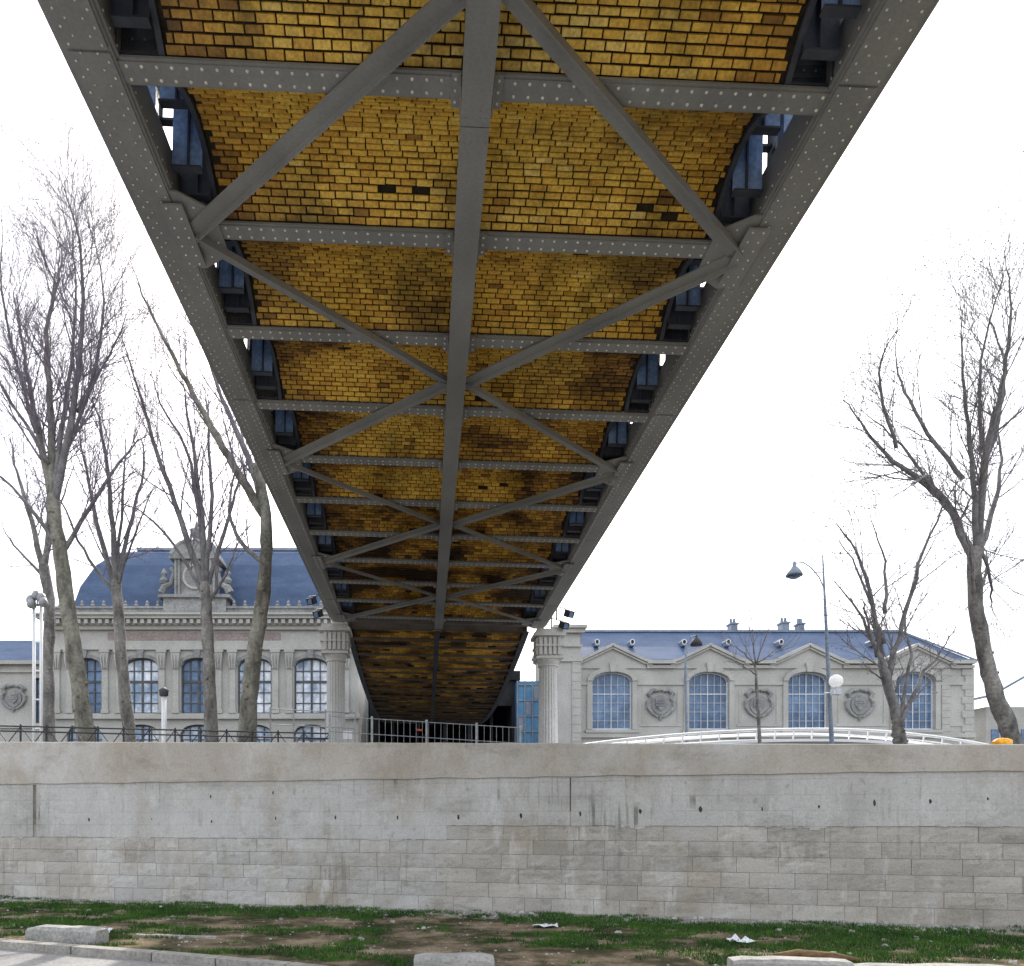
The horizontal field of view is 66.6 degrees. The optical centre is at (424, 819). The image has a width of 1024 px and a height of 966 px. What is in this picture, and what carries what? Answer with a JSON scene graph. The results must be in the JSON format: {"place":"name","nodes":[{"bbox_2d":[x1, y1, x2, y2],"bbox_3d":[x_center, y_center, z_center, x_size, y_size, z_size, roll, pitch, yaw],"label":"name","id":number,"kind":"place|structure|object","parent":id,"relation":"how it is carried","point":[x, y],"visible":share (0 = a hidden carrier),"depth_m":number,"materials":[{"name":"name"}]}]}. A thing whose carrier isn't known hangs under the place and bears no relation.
{"place":"outdoors","nodes":[
{"label":"outdoors","id":0,"kind":"place"},
{"bbox_2d":[0,949,196,965],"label":"paving","id":1,"kind":"structure","parent":0,"point":[16,958],"depth_m":10.87,"materials":[{"name":"grey concrete"}]},
{"bbox_2d":[0,938,325,965],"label":"kerb","id":2,"kind":"structure","parent":1,"relation":"on","point":[197,959],"depth_m":10.94,"materials":[{"name":"concrete"}]},
{"bbox_2d":[159,687,168,741],"bbox_3d":[-10.140,-3.160,30.000,0.400,3.920,0.400,0,0,0],"label":"lamp post","id":3,"kind":"object","parent":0,"point":[163,692],"visible":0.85,"depth_m":29.93,"materials":[{"name":"white metal"}]},
{"bbox_2d":[0,897,1023,965],"bbox_3d":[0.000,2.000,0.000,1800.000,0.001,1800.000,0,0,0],"label":"ground","id":4,"kind":"structure","parent":0,"point":[409,935],"depth_m":12.83,"materials":[{"name":"green plant"}]},
{"bbox_2d":[135,933,218,938],"bbox_3d":[-4.205,1.987,13.076,1.472,0.065,0.120,0,0,11],"label":"plank","id":5,"kind":"object","parent":4,"relation":"on","point":[193,936],"visible":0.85,"depth_m":13.02,"materials":[{"name":"wood"}]},
{"bbox_2d":[0,896,1020,965],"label":"rubble","id":6,"kind":"object","parent":4,"relation":"on","point":[672,918],"visible":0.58,"depth_m":15.19,"materials":[{"name":"grey stone"}]},
{"bbox_2d":[0,742,1023,926],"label":"quay wall","id":7,"kind":"structure","parent":4,"relation":"on","point":[930,834],"depth_m":16.51,"materials":[{"name":"concrete"}]},
{"bbox_2d":[991,738,1012,743],"bbox_3d":[10.834,-1.433,14.524,0.427,0.197,0.223,0,0,0],"label":"orange bag","id":8,"kind":"object","parent":7,"relation":"on","point":[1003,741],"visible":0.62,"depth_m":14.43,"materials":[{"name":"plastic"}]},
{"bbox_2d":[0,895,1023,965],"bbox_3d":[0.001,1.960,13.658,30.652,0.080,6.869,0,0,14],"label":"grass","id":9,"kind":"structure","parent":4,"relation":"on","point":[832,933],"depth_m":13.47,"materials":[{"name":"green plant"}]},
{"bbox_2d":[25,924,108,945],"bbox_3d":[-5.800,1.877,12.513,1.308,0.285,0.340,0,0,13],"label":"concrete block","id":10,"kind":"object","parent":9,"relation":"on","point":[81,934],"depth_m":12.37,"materials":[{"name":"grey concrete"}]},
{"bbox_2d":[414,952,493,965],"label":"concrete block","id":11,"kind":"object","parent":9,"relation":"on","point":[455,959],"depth_m":9.85,"materials":[{"name":"grey concrete"}]},
{"bbox_2d":[533,923,557,926],"bbox_3d":[2.219,1.944,14.286,0.440,0.072,0.300,0,0,0],"label":"crumpled sheet","id":12,"kind":"object","parent":4,"relation":"on","point":[548,925],"visible":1,"depth_m":14.23,"materials":[{"name":"white paper"}]},
{"bbox_2d":[725,934,757,942],"bbox_3d":[5.125,1.925,12.500,0.440,0.108,0.300,0,0,0],"label":"crumpled sheet","id":13,"kind":"object","parent":4,"relation":"on","point":[734,937],"visible":0.98,"depth_m":12.46,"materials":[{"name":"white paper"}]},
{"bbox_2d":[727,956,853,965],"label":"concrete block","id":14,"kind":"object","parent":4,"relation":"on","point":[770,961],"depth_m":9.78,"materials":[{"name":"grey concrete"}]},
{"bbox_2d":[772,949,860,962],"bbox_3d":[5.498,1.917,10.878,1.157,0.163,0.149,0,0,9],"label":"log","id":15,"kind":"object","parent":4,"relation":"on","point":[807,953],"visible":0.63,"depth_m":10.83,"materials":[{"name":"brown wood"}]},
{"bbox_2d":[854,963,1002,965],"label":"concrete slab","id":16,"kind":"structure","parent":4,"relation":"on","point":[899,964],"depth_m":9.65,"materials":[{"name":"grey concrete"}]},
{"bbox_2d":[0,0,1023,708],"label":"sky","id":17,"kind":"structure","parent":0,"point":[684,549],"materials":[{"name":"white"}]},
{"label":"street","id":18,"kind":"structure","parent":0,"visible":0},
{"bbox_2d":[26,590,48,741],"bbox_3d":[-13.006,-4.441,25.876,0.864,6.483,0.441,0,0,14],"label":"lighting mast","id":19,"kind":"object","parent":18,"relation":"on","point":[38,596],"visible":0.98,"depth_m":25.96,"materials":[{"name":"white metal"}]},
{"bbox_2d":[0,318,104,741],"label":"bare tree","id":20,"kind":"object","parent":18,"relation":"on","point":[49,635],"visible":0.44,"depth_m":27.91,"materials":[{"name":"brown plant"}]},
{"bbox_2d":[0,320,202,741],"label":"bare tree","id":21,"kind":"object","parent":18,"relation":"on","point":[115,565],"visible":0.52,"depth_m":24.88,"materials":[{"name":"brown plant"}]},
{"bbox_2d":[0,65,221,741],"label":"bare tree","id":22,"kind":"object","parent":18,"relation":"on","point":[54,463],"visible":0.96,"depth_m":22.77,"materials":[{"name":"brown plant"}]},
{"bbox_2d":[46,236,259,741],"bbox_3d":[-7.983,-9.047,23.972,7.245,15.820,5.099,0,0,-24],"label":"bare tree","id":23,"kind":"object","parent":18,"relation":"on","point":[203,580],"visible":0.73,"depth_m":23.84,"materials":[{"name":"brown plant"}]},
{"bbox_2d":[0,724,327,741],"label":"metal railing","id":24,"kind":"object","parent":18,"relation":"on","point":[174,730],"visible":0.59,"depth_m":21.48,"materials":[{"name":"black metal"}]},
{"bbox_2d":[100,199,272,741],"bbox_3d":[-7.022,-9.714,22.758,5.636,17.152,3.950,0,0,0],"label":"bare tree","id":25,"kind":"object","parent":18,"relation":"on","point":[259,500],"visible":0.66,"depth_m":22.36,"materials":[{"name":"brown plant"}]},
{"bbox_2d":[270,707,355,742],"bbox_3d":[-3.625,-2.413,25.000,2.798,2.426,0.048,0,0,0],"label":"metal railing","id":26,"kind":"object","parent":18,"relation":"on","point":[325,727],"visible":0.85,"depth_m":24.99,"materials":[{"name":"grey metal"}]},
{"bbox_2d":[318,623,352,742],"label":"viaduct column","id":27,"kind":"structure","parent":18,"relation":"on","point":[335,644],"depth_m":28.57,"materials":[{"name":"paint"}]},
{"bbox_2d":[347,622,528,724],"bbox_3d":[0.465,-7.350,43.300,6.920,2.600,28.608,1,0,0],"label":"viaduct span","id":28,"kind":"object","parent":27,"relation":"on","point":[459,674],"visible":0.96,"depth_m":33.90,"materials":[{"name":"brick"}]},
{"bbox_2d":[37,0,939,628],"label":"viaduct span","id":29,"kind":"object","parent":27,"relation":"on","point":[467,256],"visible":1,"depth_m":9.43,"materials":[{"name":"paint"}]},
{"bbox_2d":[306,594,324,607],"bbox_3d":[-4.022,-8.065,28.194,0.666,0.650,0.363,0,0,-45],"label":"floodlight","id":30,"kind":"object","parent":29,"relation":"attached to","point":[311,600],"visible":0.72,"depth_m":28.01,"materials":[{"name":"black metal"}]},
{"bbox_2d":[312,608,330,620],"bbox_3d":[-3.823,-7.648,28.394,0.666,0.650,0.363,0,0,-45],"label":"floodlight","id":31,"kind":"object","parent":29,"relation":"attached to","point":[317,613],"visible":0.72,"depth_m":28.21,"materials":[{"name":"black metal"}]},
{"bbox_2d":[343,731,351,742],"bbox_3d":[-2.050,-1.767,20.515,0.240,1.134,0.050,0,0,0],"label":"notice board","id":32,"kind":"object","parent":18,"relation":"on","point":[347,736],"visible":0.61,"depth_m":20.49,"materials":[{"name":"white paint"}]},
{"bbox_2d":[328,714,520,742],"bbox_3d":[0.000,-1.963,20.000,4.999,1.526,0.066,0,0,0],"label":"metal railing","id":33,"kind":"object","parent":18,"relation":"on","point":[427,737],"visible":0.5,"depth_m":19.99,"materials":[{"name":"grey metal"}]},
{"bbox_2d":[530,628,565,742],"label":"viaduct column","id":34,"kind":"structure","parent":18,"relation":"on","point":[547,650],"depth_m":28.57,"materials":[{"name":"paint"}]},
{"bbox_2d":[551,618,569,629],"bbox_3d":[4.997,-7.232,28.394,0.666,0.650,0.363,0,0,45],"label":"floodlight","id":35,"kind":"object","parent":34,"relation":"attached to","point":[563,624],"visible":0.9,"depth_m":28.23,"materials":[{"name":"black metal"}]},
{"bbox_2d":[684,635,702,741],"bbox_3d":[10.451,-4.172,29.958,0.656,5.945,0.458,0,0,-25],"label":"street lamp","id":36,"kind":"object","parent":18,"relation":"on","point":[696,641],"visible":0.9,"depth_m":29.96,"materials":[{"name":"metal"}]},
{"bbox_2d":[713,572,813,743],"bbox_3d":[11.133,-4.744,25.698,4.153,7.204,2.139,0,0,-26],"label":"young tree","id":37,"kind":"object","parent":18,"relation":"on","point":[755,662],"visible":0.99,"depth_m":25.94,"materials":[{"name":"brown plant"}]},
{"bbox_2d":[589,728,986,743],"bbox_3d":[12.388,-2.649,27.800,14.663,1.092,1.800,0,0,0],"label":"footbridge","id":38,"kind":"object","parent":18,"relation":"on","point":[803,741],"visible":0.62,"depth_m":26.98,"materials":[{"name":"white paint"}]},
{"bbox_2d":[785,555,833,743],"bbox_3d":[11.976,-4.697,24.000,1.508,6.993,0.492,0,0,0],"label":"street lamp","id":39,"kind":"object","parent":18,"relation":"on","point":[794,571],"visible":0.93,"depth_m":23.96,"materials":[{"name":"metal"}]},
{"bbox_2d":[824,674,842,694],"bbox_3d":[12.602,-4.124,23.755,0.415,0.620,0.511,0,0,0],"label":"globe lamp","id":40,"kind":"object","parent":39,"relation":"attached to","point":[836,682],"visible":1,"depth_m":23.60,"materials":[{"name":"white glass"}]},
{"bbox_2d":[763,404,1023,743],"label":"bare tree","id":41,"kind":"object","parent":18,"relation":"on","point":[898,713],"visible":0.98,"depth_m":17.02,"materials":[{"name":"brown plant"}]},
{"bbox_2d":[786,150,1023,743],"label":"bare tree","id":42,"kind":"object","parent":18,"relation":"on","point":[1002,712],"visible":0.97,"depth_m":17.36,"materials":[{"name":"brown plant"}]},
{"bbox_3d":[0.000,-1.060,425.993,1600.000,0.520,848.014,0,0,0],"label":"pavement","id":43,"kind":"structure","parent":0,"visible":0},
{"bbox_2d":[0,640,38,741],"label":"station wing","id":44,"kind":"structure","parent":43,"relation":"on","point":[15,682],"depth_m":51.00,"materials":[{"name":"beige stone"}]},
{"bbox_2d":[36,678,38,722],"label":"window","id":45,"kind":"structure","parent":44,"relation":"in","point":[37,679],"depth_m":51.30,"materials":[{"name":"glass"}]},
{"bbox_2d":[36,524,369,742],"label":"station building","id":46,"kind":"structure","parent":43,"relation":"on","point":[162,607],"depth_m":50.00,"materials":[{"name":"stone"}]},
{"bbox_2d":[68,726,101,741],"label":"window","id":47,"kind":"structure","parent":46,"relation":"in","point":[74,734],"depth_m":50.31,"materials":[{"name":"glass"}]},
{"bbox_2d":[84,658,100,712],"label":"window","id":48,"kind":"structure","parent":46,"relation":"in","point":[93,667],"depth_m":50.31,"materials":[{"name":"glass"}]},
{"bbox_2d":[128,658,157,712],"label":"window","id":49,"kind":"structure","parent":46,"relation":"in","point":[143,673],"depth_m":50.31,"materials":[{"name":"glass"}]},
{"bbox_2d":[135,725,158,741],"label":"window","id":50,"kind":"structure","parent":46,"relation":"in","point":[138,737],"depth_m":50.31,"materials":[{"name":"glass"}]},
{"bbox_2d":[182,658,203,712],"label":"window","id":51,"kind":"structure","parent":46,"relation":"in","point":[192,670],"depth_m":50.31,"materials":[{"name":"glass"}]},
{"bbox_2d":[181,725,204,741],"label":"window","id":52,"kind":"structure","parent":46,"relation":"in","point":[194,727],"depth_m":50.31,"materials":[{"name":"glass"}]},
{"bbox_2d":[238,659,270,712],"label":"window","id":53,"kind":"structure","parent":46,"relation":"in","point":[264,695],"depth_m":50.31,"materials":[{"name":"glass"}]},
{"bbox_2d":[255,725,271,741],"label":"window","id":54,"kind":"structure","parent":46,"relation":"in","point":[259,727],"depth_m":50.31,"materials":[{"name":"glass"}]},
{"bbox_2d":[294,725,324,741],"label":"window","id":55,"kind":"structure","parent":46,"relation":"in","point":[307,729],"depth_m":50.31,"materials":[{"name":"glass"}]},
{"bbox_2d":[295,658,326,712],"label":"window","id":56,"kind":"structure","parent":46,"relation":"in","point":[311,673],"depth_m":50.31,"materials":[{"name":"glass"}]},
{"bbox_2d":[370,671,519,742],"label":"station hall","id":57,"kind":"structure","parent":43,"relation":"on","point":[503,714],"depth_m":70.51,"materials":[{"name":"metal"}]},
{"bbox_2d":[515,681,538,742],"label":"glazed building","id":58,"kind":"structure","parent":43,"relation":"on","point":[527,706],"depth_m":57.00,"materials":[{"name":"glass"}]},
{"bbox_2d":[531,624,586,742],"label":"station pavilion","id":59,"kind":"structure","parent":43,"relation":"on","point":[569,694],"depth_m":54.00,"materials":[{"name":"stone"}]},
{"bbox_2d":[556,607,574,620],"bbox_3d":[5.150,-7.595,28.194,0.666,0.650,0.363,0,0,45],"label":"floodlight","id":60,"kind":"object","parent":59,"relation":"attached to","point":[569,613],"visible":0.85,"depth_m":28.04,"materials":[{"name":"black metal"}]},
{"bbox_2d":[580,587,977,743],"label":"station building","id":61,"kind":"structure","parent":43,"relation":"on","point":[632,683],"depth_m":55.00,"materials":[{"name":"stone"}]},
{"bbox_2d":[592,673,630,728],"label":"window","id":62,"kind":"structure","parent":61,"relation":"in","point":[611,692],"depth_m":55.31,"materials":[{"name":"blue glass"}]},
{"bbox_2d":[689,673,726,728],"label":"window","id":63,"kind":"structure","parent":61,"relation":"in","point":[707,691],"depth_m":55.31,"materials":[{"name":"blue glass"}]},
{"bbox_2d":[788,673,825,727],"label":"window","id":64,"kind":"structure","parent":61,"relation":"in","point":[806,696],"depth_m":55.31,"materials":[{"name":"blue glass"}]},
{"bbox_2d":[896,673,932,728],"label":"window","id":65,"kind":"structure","parent":61,"relation":"in","point":[920,713],"depth_m":55.31,"materials":[{"name":"blue glass"}]},
{"bbox_2d":[974,670,1023,743],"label":"canopy building","id":66,"kind":"structure","parent":43,"relation":"on","point":[986,728],"depth_m":62.00,"materials":[{"name":"stone"}]}
]}

